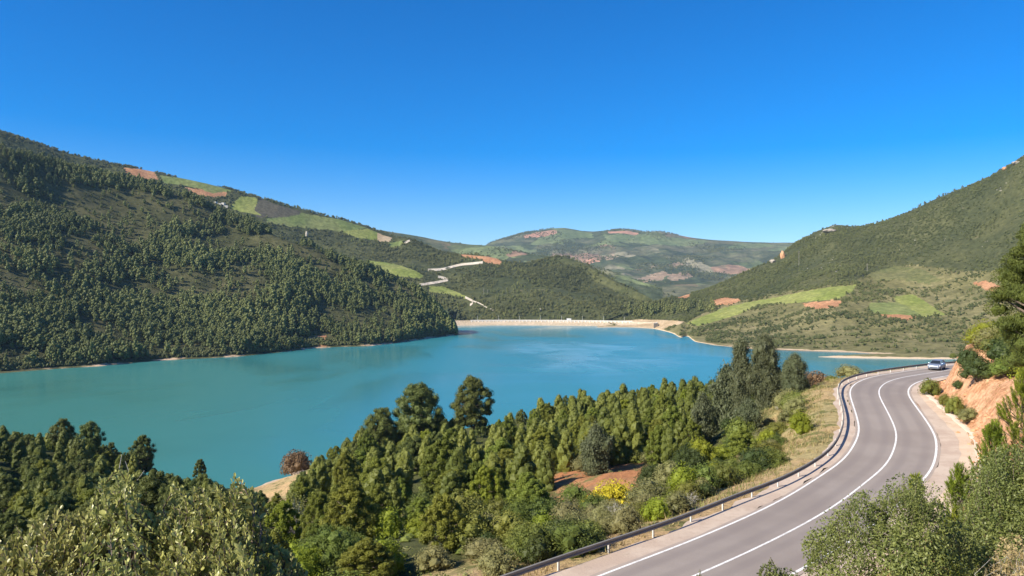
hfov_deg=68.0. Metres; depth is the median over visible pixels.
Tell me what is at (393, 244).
crop field
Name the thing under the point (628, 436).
pine wood
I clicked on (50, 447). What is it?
pine tree
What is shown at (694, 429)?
pine tree
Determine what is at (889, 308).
crop field
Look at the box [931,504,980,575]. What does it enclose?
pine tree
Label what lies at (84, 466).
pine tree
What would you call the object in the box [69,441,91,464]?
pine tree
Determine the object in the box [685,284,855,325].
crop field
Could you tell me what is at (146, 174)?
red field
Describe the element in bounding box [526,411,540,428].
pine tree
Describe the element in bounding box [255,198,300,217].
ploughed field
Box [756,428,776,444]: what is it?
shrub
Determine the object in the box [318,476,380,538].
pine tree
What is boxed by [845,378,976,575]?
sandy verge
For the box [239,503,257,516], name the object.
shrub
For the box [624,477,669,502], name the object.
shrub
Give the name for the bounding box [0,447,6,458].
pine tree
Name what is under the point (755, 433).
shrub
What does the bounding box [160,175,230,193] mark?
crop field
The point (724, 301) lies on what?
red bank
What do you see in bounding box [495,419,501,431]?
pine tree
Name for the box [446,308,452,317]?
round tree
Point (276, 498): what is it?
pine tree
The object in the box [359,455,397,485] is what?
pine tree
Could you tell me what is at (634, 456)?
shrub
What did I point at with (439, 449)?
pine tree
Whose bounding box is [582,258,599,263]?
red field
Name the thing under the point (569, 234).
green slope
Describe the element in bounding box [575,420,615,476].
eucalyptus tree
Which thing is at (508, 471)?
pine tree
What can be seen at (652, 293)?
hill
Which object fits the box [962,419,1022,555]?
pine tree
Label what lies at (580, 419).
pine tree
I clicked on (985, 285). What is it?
red field
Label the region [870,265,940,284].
dry field
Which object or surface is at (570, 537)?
shrub
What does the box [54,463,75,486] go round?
pine tree
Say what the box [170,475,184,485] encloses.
pine tree
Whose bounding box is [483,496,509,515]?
shrub
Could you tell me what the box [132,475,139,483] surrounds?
pine tree
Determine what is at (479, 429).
pine tree
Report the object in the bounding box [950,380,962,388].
shrub
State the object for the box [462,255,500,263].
quarry cut
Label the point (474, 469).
pine tree
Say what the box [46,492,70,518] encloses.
pine tree
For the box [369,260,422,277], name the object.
crop field
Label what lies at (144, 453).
pine tree
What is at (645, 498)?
shrub
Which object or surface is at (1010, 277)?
pine tree
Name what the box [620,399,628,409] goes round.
pine tree
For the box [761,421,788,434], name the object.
shrub
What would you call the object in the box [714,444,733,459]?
shrub
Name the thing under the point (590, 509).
shrub
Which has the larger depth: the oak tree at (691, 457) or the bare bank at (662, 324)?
the bare bank at (662, 324)
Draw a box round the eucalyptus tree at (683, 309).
[681,301,685,311]
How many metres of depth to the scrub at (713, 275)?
4689.91 m
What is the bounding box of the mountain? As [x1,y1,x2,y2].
[485,228,791,297]
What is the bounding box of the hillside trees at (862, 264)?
[629,155,1023,347]
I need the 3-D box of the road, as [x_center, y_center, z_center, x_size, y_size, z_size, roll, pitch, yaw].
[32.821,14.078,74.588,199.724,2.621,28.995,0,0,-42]
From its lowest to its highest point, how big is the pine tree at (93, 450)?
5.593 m
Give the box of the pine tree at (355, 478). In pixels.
[345,477,363,498]
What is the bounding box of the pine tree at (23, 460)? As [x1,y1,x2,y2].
[11,457,32,471]
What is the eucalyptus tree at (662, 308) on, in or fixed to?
on the slope at (975, 248)
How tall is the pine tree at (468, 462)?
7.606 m
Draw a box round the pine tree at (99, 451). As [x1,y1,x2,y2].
[94,448,106,460]
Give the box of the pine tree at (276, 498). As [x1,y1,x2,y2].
[270,493,283,504]
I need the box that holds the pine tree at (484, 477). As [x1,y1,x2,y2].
[464,465,506,508]
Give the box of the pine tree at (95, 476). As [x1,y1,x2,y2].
[88,472,104,488]
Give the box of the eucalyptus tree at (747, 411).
[731,395,765,432]
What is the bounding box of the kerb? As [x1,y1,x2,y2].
[925,392,980,529]
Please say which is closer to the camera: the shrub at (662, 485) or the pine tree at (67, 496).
the shrub at (662, 485)
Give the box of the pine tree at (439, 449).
[418,431,456,496]
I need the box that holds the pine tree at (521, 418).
[515,409,527,423]
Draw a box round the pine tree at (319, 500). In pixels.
[299,491,329,538]
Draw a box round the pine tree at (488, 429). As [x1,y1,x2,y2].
[485,425,490,435]
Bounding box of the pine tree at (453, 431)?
[446,428,457,441]
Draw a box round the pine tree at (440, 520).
[417,493,466,552]
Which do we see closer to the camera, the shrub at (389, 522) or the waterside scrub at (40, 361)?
the shrub at (389, 522)
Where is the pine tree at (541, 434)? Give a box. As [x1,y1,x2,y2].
[528,425,557,455]
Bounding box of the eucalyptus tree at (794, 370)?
[778,350,814,392]
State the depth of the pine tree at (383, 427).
186.79 m
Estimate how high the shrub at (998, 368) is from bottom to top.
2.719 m
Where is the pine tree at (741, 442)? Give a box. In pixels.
[727,426,756,461]
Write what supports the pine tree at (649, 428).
on the hillside
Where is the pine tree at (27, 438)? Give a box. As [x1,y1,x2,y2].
[21,435,34,445]
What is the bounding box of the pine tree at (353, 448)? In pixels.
[349,438,362,454]
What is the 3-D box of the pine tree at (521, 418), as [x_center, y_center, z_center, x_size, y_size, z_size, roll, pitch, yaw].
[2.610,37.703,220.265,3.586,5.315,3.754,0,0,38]
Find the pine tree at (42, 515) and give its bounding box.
[26,507,65,541]
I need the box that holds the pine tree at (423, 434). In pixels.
[420,431,430,441]
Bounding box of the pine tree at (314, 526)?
[305,515,336,540]
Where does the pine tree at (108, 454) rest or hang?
on the hillside
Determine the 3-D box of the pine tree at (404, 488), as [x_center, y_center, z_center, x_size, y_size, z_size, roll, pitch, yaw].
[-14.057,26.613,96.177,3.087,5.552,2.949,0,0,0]
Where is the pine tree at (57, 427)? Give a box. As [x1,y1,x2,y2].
[48,418,76,445]
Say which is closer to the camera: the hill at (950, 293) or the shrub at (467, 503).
the shrub at (467, 503)
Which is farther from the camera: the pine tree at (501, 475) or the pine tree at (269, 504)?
the pine tree at (269, 504)
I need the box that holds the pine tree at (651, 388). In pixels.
[648,384,656,395]
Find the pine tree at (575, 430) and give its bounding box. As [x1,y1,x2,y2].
[569,423,579,445]
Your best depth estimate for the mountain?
4621.61 m
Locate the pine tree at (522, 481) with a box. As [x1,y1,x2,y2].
[504,472,550,506]
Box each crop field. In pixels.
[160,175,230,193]
[230,196,259,214]
[267,212,365,231]
[343,228,376,239]
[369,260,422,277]
[389,240,402,247]
[429,286,466,298]
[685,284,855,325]
[869,302,918,316]
[893,294,944,316]
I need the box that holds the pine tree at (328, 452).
[326,447,333,459]
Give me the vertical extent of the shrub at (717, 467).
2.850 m
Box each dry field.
[377,233,391,241]
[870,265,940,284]
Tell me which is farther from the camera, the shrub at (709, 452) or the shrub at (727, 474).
the shrub at (709, 452)
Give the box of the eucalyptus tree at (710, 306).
[709,296,713,310]
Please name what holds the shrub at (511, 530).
on the hillside
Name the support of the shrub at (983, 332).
on the hillside
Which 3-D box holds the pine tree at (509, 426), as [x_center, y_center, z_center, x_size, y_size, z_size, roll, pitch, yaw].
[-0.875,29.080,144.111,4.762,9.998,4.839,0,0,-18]
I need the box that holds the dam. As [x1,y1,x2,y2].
[456,320,655,325]
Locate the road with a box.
[590,365,953,575]
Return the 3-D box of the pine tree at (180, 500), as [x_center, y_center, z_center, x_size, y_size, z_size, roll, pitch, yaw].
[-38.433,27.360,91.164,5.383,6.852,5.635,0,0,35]
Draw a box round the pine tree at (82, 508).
[68,497,106,535]
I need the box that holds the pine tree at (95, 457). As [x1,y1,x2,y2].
[92,455,108,461]
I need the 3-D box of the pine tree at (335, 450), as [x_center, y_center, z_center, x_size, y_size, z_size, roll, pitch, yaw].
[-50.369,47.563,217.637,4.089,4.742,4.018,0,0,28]
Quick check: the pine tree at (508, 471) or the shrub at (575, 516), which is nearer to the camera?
the shrub at (575, 516)
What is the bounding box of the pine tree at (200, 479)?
[194,473,217,486]
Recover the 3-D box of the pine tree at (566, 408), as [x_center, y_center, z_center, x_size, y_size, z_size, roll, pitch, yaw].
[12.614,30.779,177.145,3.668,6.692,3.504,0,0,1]
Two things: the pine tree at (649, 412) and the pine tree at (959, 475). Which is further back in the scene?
the pine tree at (649, 412)
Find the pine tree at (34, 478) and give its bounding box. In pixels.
[29,476,38,484]
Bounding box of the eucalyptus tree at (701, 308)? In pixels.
[699,300,703,310]
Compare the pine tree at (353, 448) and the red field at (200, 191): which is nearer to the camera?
the pine tree at (353, 448)
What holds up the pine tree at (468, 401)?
on the hillside
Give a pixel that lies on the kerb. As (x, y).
(961, 424)
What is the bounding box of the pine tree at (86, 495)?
[70,488,104,521]
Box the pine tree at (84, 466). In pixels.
[74,459,94,474]
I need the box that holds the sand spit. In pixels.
[823,352,959,358]
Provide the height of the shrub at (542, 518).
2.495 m
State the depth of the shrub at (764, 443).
74.41 m
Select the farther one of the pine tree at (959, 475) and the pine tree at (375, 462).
the pine tree at (375, 462)
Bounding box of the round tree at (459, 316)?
[456,310,461,319]
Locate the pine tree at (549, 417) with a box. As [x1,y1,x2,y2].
[546,415,553,421]
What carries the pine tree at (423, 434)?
on the hillside
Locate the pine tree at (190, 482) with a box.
[184,478,205,507]
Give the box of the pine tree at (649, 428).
[643,420,655,451]
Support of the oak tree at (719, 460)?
on the hillside
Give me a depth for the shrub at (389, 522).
65.40 m
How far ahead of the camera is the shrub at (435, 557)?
45.19 m
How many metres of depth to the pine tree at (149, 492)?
93.75 m
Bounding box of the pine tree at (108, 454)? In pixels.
[103,451,116,464]
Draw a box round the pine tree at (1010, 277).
[983,222,1023,369]
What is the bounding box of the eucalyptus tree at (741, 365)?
[725,335,753,419]
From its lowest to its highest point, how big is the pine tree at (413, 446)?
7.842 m
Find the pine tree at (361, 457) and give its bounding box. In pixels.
[353,450,366,463]
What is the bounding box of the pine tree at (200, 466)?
[192,459,206,478]
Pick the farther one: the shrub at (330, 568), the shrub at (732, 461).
the shrub at (732, 461)
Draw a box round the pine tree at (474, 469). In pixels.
[463,461,486,491]
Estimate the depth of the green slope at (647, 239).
5133.69 m
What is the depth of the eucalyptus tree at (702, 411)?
103.19 m
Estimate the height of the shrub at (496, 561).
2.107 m
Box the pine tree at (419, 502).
[403,497,437,530]
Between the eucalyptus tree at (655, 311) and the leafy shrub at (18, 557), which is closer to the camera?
the leafy shrub at (18, 557)
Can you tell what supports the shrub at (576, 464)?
on the hillside
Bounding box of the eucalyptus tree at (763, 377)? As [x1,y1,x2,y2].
[742,329,782,410]
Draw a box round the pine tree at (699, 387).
[696,385,704,394]
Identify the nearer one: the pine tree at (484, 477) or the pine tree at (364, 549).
the pine tree at (364, 549)
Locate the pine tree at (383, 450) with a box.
[377,447,386,457]
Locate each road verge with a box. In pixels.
[545,363,954,575]
[800,376,960,575]
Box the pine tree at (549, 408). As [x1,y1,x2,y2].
[539,402,555,421]
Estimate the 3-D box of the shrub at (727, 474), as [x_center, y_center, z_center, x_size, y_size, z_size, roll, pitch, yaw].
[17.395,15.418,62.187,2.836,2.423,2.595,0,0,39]
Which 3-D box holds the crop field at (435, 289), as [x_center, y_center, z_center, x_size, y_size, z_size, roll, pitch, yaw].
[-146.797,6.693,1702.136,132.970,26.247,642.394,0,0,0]
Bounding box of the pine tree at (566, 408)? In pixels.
[563,406,568,414]
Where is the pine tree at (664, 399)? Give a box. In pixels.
[654,390,669,411]
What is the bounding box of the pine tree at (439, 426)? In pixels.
[436,423,441,435]
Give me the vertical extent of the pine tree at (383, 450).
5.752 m
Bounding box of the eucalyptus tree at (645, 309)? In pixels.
[643,302,647,312]
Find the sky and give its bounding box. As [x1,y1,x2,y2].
[0,0,1023,244]
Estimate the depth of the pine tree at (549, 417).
181.32 m
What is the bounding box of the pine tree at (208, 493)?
[194,482,236,536]
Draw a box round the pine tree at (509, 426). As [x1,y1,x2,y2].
[500,415,517,449]
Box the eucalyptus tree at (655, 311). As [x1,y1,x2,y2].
[654,303,657,314]
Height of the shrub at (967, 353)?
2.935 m
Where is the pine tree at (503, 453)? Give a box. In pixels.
[498,448,514,470]
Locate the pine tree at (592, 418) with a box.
[588,415,596,423]
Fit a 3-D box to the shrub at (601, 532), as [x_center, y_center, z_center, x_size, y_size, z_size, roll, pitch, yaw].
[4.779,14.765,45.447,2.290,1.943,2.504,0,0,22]
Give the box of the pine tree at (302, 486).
[288,476,315,519]
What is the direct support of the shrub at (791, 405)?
on the hillside
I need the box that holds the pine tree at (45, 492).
[33,488,71,511]
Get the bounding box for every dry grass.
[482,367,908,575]
[948,347,1017,443]
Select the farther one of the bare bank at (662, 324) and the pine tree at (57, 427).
the bare bank at (662, 324)
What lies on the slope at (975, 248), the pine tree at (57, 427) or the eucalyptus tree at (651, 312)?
the eucalyptus tree at (651, 312)
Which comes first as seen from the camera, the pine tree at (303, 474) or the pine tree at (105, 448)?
the pine tree at (303, 474)
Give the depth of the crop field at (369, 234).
1720.74 m
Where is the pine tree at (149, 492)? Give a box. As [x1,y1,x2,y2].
[133,469,170,514]
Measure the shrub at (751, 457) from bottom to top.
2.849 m
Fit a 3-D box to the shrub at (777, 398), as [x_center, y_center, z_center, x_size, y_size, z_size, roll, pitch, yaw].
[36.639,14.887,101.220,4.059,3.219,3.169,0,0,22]
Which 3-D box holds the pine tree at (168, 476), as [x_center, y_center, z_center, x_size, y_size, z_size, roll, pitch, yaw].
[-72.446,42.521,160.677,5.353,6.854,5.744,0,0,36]
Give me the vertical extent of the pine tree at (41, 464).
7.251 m
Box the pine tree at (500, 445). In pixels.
[483,437,514,463]
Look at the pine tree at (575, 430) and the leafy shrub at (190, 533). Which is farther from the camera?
the pine tree at (575, 430)
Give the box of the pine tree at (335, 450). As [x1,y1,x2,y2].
[329,446,341,459]
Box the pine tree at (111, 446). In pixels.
[108,442,119,461]
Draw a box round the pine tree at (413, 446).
[393,435,421,471]
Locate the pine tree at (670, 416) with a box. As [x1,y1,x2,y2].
[658,404,685,428]
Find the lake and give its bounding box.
[0,325,956,488]
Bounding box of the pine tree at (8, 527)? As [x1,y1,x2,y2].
[0,509,32,540]
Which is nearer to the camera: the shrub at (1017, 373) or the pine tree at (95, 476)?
the shrub at (1017, 373)
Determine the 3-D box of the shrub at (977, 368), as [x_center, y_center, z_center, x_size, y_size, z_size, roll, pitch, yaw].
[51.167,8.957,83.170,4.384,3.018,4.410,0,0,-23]
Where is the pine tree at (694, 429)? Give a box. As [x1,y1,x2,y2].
[679,419,704,443]
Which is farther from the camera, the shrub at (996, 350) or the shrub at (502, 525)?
the shrub at (996, 350)
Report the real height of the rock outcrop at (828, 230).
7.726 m
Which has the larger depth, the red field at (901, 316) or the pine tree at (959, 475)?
the red field at (901, 316)
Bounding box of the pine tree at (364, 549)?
[336,537,395,575]
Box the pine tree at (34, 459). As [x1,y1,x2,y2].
[18,455,45,479]
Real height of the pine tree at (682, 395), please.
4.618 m
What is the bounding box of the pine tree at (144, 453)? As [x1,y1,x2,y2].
[127,434,157,470]
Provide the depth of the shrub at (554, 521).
46.62 m
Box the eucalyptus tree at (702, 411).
[685,389,721,443]
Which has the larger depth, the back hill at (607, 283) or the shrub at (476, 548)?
the back hill at (607, 283)
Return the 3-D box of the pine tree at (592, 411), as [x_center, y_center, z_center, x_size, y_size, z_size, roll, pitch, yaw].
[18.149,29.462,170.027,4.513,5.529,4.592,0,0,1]
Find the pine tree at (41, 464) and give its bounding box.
[35,459,57,480]
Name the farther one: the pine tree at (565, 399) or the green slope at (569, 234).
the green slope at (569, 234)
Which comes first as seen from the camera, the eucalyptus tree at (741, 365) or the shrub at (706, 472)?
the shrub at (706, 472)
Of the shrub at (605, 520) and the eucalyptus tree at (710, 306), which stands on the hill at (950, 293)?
the eucalyptus tree at (710, 306)
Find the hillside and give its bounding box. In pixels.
[0,344,1023,575]
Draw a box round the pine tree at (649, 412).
[641,407,654,427]
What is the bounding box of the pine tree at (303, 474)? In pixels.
[295,471,307,480]
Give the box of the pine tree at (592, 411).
[584,407,598,419]
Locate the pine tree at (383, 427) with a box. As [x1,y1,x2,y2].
[358,407,404,447]
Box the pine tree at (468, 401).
[449,375,495,428]
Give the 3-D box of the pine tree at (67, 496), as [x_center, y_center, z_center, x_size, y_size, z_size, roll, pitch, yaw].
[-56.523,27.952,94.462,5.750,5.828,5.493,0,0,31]
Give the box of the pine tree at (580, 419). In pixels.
[576,413,585,432]
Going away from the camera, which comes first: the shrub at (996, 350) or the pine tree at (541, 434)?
the shrub at (996, 350)
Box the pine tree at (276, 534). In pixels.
[244,526,304,575]
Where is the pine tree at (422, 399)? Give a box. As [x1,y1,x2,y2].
[392,381,446,433]
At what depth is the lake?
471.88 m
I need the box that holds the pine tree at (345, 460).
[332,450,356,486]
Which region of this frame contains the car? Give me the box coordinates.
[928,359,945,369]
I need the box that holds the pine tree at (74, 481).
[63,471,94,498]
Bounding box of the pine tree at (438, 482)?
[433,469,469,495]
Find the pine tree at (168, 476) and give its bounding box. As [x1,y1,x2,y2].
[164,473,173,481]
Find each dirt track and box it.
[420,276,447,285]
[428,261,482,270]
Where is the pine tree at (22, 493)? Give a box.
[7,489,33,511]
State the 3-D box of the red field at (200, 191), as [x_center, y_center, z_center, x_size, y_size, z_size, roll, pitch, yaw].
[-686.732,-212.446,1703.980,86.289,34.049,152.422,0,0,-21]
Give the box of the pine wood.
[0,375,717,548]
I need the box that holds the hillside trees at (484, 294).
[186,188,644,319]
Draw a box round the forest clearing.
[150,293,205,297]
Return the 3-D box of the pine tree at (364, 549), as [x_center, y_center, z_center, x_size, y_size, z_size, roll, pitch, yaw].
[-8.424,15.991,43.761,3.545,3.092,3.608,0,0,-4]
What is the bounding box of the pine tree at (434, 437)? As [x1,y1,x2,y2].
[430,431,443,443]
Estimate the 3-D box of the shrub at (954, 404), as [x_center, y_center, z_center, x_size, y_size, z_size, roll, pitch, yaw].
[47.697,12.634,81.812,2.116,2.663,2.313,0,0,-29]
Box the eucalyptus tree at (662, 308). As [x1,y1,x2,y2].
[660,299,664,311]
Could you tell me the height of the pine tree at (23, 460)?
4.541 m
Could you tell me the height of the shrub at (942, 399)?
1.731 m
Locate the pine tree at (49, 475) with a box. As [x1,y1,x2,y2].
[27,467,63,496]
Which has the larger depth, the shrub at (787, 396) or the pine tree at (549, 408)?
the pine tree at (549, 408)
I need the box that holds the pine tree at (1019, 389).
[981,368,1023,518]
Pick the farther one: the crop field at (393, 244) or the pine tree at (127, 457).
the crop field at (393, 244)
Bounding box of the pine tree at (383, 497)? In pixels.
[358,483,399,526]
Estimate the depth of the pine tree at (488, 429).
198.63 m
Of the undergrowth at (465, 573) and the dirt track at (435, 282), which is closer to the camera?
the undergrowth at (465, 573)
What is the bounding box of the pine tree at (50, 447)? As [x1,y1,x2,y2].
[46,440,55,451]
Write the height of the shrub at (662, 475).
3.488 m
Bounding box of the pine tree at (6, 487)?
[0,474,20,513]
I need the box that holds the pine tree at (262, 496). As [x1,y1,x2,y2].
[254,490,269,508]
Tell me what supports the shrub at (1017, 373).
on the hillside
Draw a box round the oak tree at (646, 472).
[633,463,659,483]
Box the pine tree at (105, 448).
[98,444,114,460]
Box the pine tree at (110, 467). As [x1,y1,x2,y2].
[106,461,116,473]
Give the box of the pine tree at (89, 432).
[74,420,106,449]
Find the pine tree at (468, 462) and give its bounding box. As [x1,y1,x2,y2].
[465,453,474,490]
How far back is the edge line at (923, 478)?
68.54 m
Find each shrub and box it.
[0,505,113,575]
[70,469,175,575]
[136,473,307,575]
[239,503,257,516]
[239,511,247,522]
[271,491,309,538]
[280,449,311,474]
[280,537,327,575]
[292,523,367,575]
[315,560,356,575]
[322,569,373,575]
[369,503,404,540]
[372,537,404,557]
[373,533,409,575]
[401,512,435,537]
[402,487,432,516]
[412,545,455,573]
[441,507,499,552]
[449,488,492,527]
[459,537,501,561]
[473,541,519,575]
[475,531,499,544]
[476,511,498,538]
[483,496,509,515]
[490,508,525,546]
[498,496,536,523]
[500,519,543,548]
[503,521,563,561]
[516,532,554,565]
[523,496,559,520]
[531,509,554,530]
[542,514,578,529]
[543,496,566,503]
[548,493,586,522]
[548,518,605,560]
[558,481,589,503]
[559,509,603,538]
[570,454,583,469]
[575,491,608,511]
[577,519,608,541]
[584,501,616,523]
[584,502,597,516]
[592,478,633,503]
[596,511,621,534]
[599,499,620,511]
[601,499,633,513]
[606,501,643,535]
[623,450,641,463]
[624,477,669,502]
[630,492,657,505]
[630,501,666,521]
[639,495,671,520]
[640,451,653,461]
[651,460,676,484]
[655,481,671,493]
[659,490,675,502]
[663,490,693,513]
[666,461,700,492]
[672,479,706,504]
[680,438,694,449]
[684,489,700,504]
[687,436,719,461]
[690,460,724,492]
[693,477,716,493]
[697,481,715,496]
[706,459,727,488]
[712,463,743,487]
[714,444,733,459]
[719,418,732,428]
[722,416,756,439]
[722,437,738,451]
[722,457,738,468]
[730,465,748,482]
[735,460,762,476]
[738,446,777,470]
[749,439,784,452]
[752,427,765,437]
[754,446,789,467]
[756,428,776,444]
[756,559,797,575]
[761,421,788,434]
[762,417,774,424]
[765,434,787,446]
[771,388,795,408]
[776,389,806,411]
[777,410,792,423]
[780,395,810,416]
[787,408,813,435]
[800,472,986,575]
[804,370,828,387]
[824,375,838,380]
[835,364,863,376]
[917,377,941,395]
[937,393,947,405]
[942,393,966,415]
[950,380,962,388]
[952,440,1023,575]
[953,346,980,365]
[955,407,977,422]
[956,356,995,381]
[960,318,994,345]
[971,324,999,345]
[973,333,1000,354]
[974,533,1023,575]
[979,335,1015,360]
[986,357,1017,377]
[1007,366,1023,382]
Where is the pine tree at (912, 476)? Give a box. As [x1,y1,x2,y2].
[897,471,935,575]
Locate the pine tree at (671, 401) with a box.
[669,396,675,405]
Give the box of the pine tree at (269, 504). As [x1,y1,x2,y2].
[260,502,275,524]
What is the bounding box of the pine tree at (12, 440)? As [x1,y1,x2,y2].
[7,436,18,449]
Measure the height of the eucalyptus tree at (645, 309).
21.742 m
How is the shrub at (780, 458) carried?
on the hillside
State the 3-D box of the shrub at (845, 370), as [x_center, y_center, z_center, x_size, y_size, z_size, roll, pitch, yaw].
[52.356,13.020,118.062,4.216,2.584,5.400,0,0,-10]
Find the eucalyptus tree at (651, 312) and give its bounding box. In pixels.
[649,303,653,315]
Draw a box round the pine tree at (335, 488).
[323,483,344,511]
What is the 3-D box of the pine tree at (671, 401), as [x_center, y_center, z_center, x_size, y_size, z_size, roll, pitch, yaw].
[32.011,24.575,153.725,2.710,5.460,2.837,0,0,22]
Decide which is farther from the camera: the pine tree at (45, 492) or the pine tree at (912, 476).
the pine tree at (45, 492)
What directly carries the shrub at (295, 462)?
on the hillside
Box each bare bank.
[309,335,327,347]
[619,319,683,329]
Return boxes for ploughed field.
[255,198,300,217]
[638,271,668,282]
[667,272,692,280]
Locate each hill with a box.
[0,132,653,319]
[0,147,458,372]
[376,229,661,299]
[597,264,1020,353]
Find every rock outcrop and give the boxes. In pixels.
[780,251,784,258]
[823,228,836,232]
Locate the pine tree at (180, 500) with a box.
[169,488,206,529]
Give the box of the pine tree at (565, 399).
[562,395,568,405]
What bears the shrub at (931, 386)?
on the hillside
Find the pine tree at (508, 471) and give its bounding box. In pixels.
[505,457,537,488]
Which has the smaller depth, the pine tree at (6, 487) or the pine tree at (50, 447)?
the pine tree at (6, 487)
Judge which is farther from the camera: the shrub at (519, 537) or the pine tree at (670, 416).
the pine tree at (670, 416)
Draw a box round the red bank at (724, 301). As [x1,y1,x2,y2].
[711,297,739,304]
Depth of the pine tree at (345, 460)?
123.10 m
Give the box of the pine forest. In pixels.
[0,141,457,362]
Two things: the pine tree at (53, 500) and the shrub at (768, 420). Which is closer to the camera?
the pine tree at (53, 500)
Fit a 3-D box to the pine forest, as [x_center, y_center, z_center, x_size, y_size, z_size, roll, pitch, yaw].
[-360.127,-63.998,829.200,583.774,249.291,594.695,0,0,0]
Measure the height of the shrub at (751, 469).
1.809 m
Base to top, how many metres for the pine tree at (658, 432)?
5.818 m
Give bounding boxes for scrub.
[0,129,654,320]
[0,145,457,369]
[0,329,458,370]
[388,231,662,288]
[488,227,792,295]
[600,156,1023,352]
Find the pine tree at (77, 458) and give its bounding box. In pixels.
[70,455,83,465]
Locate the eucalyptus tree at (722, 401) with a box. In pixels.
[700,359,734,430]
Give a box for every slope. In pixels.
[555,230,593,238]
[603,234,708,245]
[605,158,1023,320]
[728,243,778,248]
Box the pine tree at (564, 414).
[556,410,568,424]
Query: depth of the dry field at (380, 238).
1733.64 m
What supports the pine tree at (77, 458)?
on the hillside
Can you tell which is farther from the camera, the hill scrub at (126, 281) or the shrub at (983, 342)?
the hill scrub at (126, 281)
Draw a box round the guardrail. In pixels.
[501,361,954,575]
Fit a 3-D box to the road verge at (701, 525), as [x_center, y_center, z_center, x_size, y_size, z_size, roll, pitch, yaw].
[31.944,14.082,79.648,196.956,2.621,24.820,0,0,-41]
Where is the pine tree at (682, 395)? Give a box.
[678,389,686,399]
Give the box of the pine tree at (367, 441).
[357,429,377,454]
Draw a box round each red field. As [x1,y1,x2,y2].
[124,168,158,179]
[185,187,226,197]
[523,230,556,237]
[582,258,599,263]
[608,231,637,234]
[803,299,841,308]
[881,314,915,320]
[973,280,998,290]
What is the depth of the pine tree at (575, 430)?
141.51 m
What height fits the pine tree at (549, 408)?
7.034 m
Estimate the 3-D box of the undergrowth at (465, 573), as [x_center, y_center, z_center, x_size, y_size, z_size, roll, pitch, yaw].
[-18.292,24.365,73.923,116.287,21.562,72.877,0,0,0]
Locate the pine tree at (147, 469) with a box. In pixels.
[141,461,154,474]
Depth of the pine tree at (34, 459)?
151.89 m
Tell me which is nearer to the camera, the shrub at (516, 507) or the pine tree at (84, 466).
the shrub at (516, 507)
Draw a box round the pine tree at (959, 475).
[936,461,985,574]
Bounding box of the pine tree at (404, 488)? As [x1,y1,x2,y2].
[397,476,412,508]
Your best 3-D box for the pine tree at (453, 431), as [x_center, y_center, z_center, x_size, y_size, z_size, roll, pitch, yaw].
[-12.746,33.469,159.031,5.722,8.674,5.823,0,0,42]
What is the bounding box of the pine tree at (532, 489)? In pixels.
[514,479,550,505]
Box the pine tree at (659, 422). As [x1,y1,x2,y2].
[645,418,662,440]
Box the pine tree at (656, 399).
[652,396,660,410]
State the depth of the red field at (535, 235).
5357.08 m
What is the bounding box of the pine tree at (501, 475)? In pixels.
[492,466,509,497]
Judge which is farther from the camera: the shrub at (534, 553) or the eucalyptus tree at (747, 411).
the eucalyptus tree at (747, 411)
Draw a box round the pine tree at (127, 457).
[123,452,129,466]
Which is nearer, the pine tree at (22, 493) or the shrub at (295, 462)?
the pine tree at (22, 493)
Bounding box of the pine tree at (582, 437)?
[577,423,606,453]
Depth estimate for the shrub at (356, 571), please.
37.77 m
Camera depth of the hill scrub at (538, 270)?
1556.75 m
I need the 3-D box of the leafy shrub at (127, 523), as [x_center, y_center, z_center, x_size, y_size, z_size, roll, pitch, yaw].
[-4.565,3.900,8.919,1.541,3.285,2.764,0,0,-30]
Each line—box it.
[598,365,949,575]
[693,370,946,575]
[789,376,943,575]
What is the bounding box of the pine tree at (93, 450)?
[85,442,94,456]
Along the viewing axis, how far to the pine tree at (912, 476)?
18.44 m
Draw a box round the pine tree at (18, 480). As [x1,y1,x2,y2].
[12,478,22,493]
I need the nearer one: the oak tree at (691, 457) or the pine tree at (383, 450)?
the oak tree at (691, 457)
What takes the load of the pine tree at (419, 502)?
on the hillside
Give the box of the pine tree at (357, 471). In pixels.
[338,453,362,483]
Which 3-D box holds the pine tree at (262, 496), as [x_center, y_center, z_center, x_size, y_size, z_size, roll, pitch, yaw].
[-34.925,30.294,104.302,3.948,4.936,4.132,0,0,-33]
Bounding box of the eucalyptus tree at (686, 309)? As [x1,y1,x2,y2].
[685,300,688,312]
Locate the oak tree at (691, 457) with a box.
[668,445,709,472]
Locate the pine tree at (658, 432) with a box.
[643,424,665,465]
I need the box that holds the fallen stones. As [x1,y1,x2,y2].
[931,346,1006,497]
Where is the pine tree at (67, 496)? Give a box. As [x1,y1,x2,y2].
[45,490,79,514]
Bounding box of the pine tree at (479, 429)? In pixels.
[474,420,486,437]
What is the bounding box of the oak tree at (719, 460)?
[710,458,725,464]
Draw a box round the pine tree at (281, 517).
[262,499,302,544]
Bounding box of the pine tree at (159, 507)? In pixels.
[154,482,182,518]
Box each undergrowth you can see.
[3,398,734,575]
[10,397,818,575]
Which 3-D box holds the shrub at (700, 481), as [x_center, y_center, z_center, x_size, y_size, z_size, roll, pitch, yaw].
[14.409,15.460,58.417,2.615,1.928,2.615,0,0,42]

